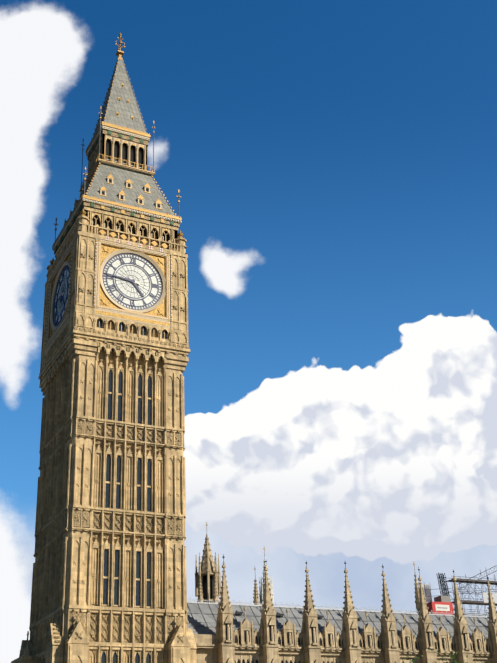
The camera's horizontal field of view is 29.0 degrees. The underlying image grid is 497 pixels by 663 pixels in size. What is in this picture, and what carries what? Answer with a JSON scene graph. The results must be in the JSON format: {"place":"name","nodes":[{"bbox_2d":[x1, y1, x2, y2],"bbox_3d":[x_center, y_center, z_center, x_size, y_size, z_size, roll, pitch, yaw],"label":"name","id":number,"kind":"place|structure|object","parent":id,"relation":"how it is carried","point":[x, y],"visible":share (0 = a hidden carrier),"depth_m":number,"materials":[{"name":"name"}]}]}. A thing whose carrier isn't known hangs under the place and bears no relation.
{"place":"outdoors","nodes":[
{"label":"outdoors","id":0,"kind":"place"},
{"bbox_2d":[11,85,196,662],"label":"clock tower","id":1,"kind":"structure","parent":0,"point":[67,577],"depth_m":97.22,"materials":[{"name":"beige stone"}]},
{"bbox_2d":[20,253,188,655],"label":"decorative stone panels","id":2,"kind":"object","parent":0,"point":[73,621],"visible":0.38,"depth_m":93.93,"materials":[{"name":"beige stone"}]},
{"bbox_2d":[54,254,160,324],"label":"clock face","id":3,"kind":"object","parent":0,"point":[126,287],"depth_m":105.98},
{"bbox_2d":[53,253,162,326],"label":"tracery","id":4,"kind":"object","parent":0,"point":[55,314],"depth_m":106.27,"materials":[{"name":"white glass"}]},
{"bbox_2d":[46,83,169,349],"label":"gilded ornament","id":5,"kind":"object","parent":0,"point":[105,254],"visible":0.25,"depth_m":105.41,"materials":[{"name":"gold metal"}]},
{"bbox_2d":[46,125,180,350],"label":"trim","id":6,"kind":"structure","parent":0,"point":[141,254],"depth_m":108.28,"materials":[{"name":"gold metal"}]},
{"bbox_2d":[45,32,182,344],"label":"elizabeth tower gilding","id":7,"kind":"object","parent":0,"point":[119,53],"visible":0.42,"depth_m":111.68,"materials":[{"name":"gold metal"}]},
{"bbox_2d":[55,131,172,250],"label":"ornaments","id":8,"kind":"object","parent":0,"point":[132,213],"depth_m":112.01},
{"bbox_2d":[54,129,179,252],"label":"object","id":9,"kind":"object","parent":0,"point":[125,137],"visible":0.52,"depth_m":112.08,"materials":[{"name":"gold metal"}]},
{"bbox_2d":[79,59,175,216],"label":"spire roof","id":10,"kind":"structure","parent":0,"point":[124,109],"depth_m":115.24,"materials":[{"name":"grey tile"}]},
{"bbox_2d":[203,556,273,604],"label":"turrets","id":11,"kind":"object","parent":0,"point":[261,596],"depth_m":136.83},
{"bbox_2d":[0,0,496,662],"label":"sky","id":12,"kind":"structure","parent":0,"point":[332,164],"materials":[{"name":"blue"}]},
{"bbox_2d":[222,554,487,578],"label":"finials","id":13,"kind":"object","parent":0,"point":[223,556],"depth_m":104.90,"materials":[{"name":"beige stone"}]},
{"bbox_2d":[434,595,450,601],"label":"cab","id":14,"kind":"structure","parent":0,"point":[441,598],"depth_m":129.16,"materials":[{"name":"white metal"}]},
{"bbox_2d":[418,565,496,615],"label":"scaffold","id":15,"kind":"object","parent":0,"point":[461,587],"depth_m":131.14,"materials":[{"name":"grey metal"}]},
{"bbox_2d":[418,584,496,602],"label":"scaffold sheet","id":16,"kind":"object","parent":15,"relation":"attached to","point":[485,596],"visible":0.53,"depth_m":131.19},
{"label":"ground","id":17,"kind":"structure","parent":0,"visible":0},
{"bbox_2d":[186,562,496,662],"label":"palace wing stone","id":18,"kind":"object","parent":17,"relation":"on","point":[218,647],"visible":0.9,"depth_m":101.15,"materials":[{"name":"beige stone"}]},
{"bbox_2d":[195,522,419,612],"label":"turrets","id":19,"kind":"object","parent":18,"relation":"on","point":[207,566],"visible":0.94,"depth_m":118.81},
{"bbox_2d":[187,603,488,639],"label":"roof","id":20,"kind":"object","parent":18,"relation":"attached to","point":[202,618],"visible":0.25,"depth_m":104.53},
{"bbox_2d":[187,598,488,617],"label":"roof ridge","id":21,"kind":"structure","parent":20,"relation":"attached to","point":[285,606],"depth_m":107.54,"materials":[{"name":"grey metal"}]},
{"bbox_2d":[227,625,481,649],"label":"cream palace wing","id":22,"kind":"object","parent":18,"relation":"attached to","point":[314,637],"visible":0.77,"depth_m":100.90,"materials":[{"name":"beige stone"}]},
{"bbox_2d":[225,623,489,662],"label":"palace wing","id":23,"kind":"structure","parent":18,"relation":"attached to","point":[298,641],"depth_m":100.35,"materials":[{"name":"beige stone"}]},
{"bbox_2d":[234,646,491,655],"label":"carved palace wing","id":24,"kind":"object","parent":18,"relation":"attached to","point":[290,648],"visible":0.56,"depth_m":100.45,"materials":[{"name":"brown stone"}]},
{"bbox_3d":[8.362,18.235,40.450,5.463,8.904,4.794,10,-29,-25],"label":"young tree bark","id":25,"kind":"object","parent":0,"visible":0},
{"bbox_2d":[402,642,467,662],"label":"young tree leaf","id":26,"kind":"object","parent":25,"relation":"attached to","point":[452,656],"visible":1,"depth_m":41.55,"materials":[{"name":"green plant"}]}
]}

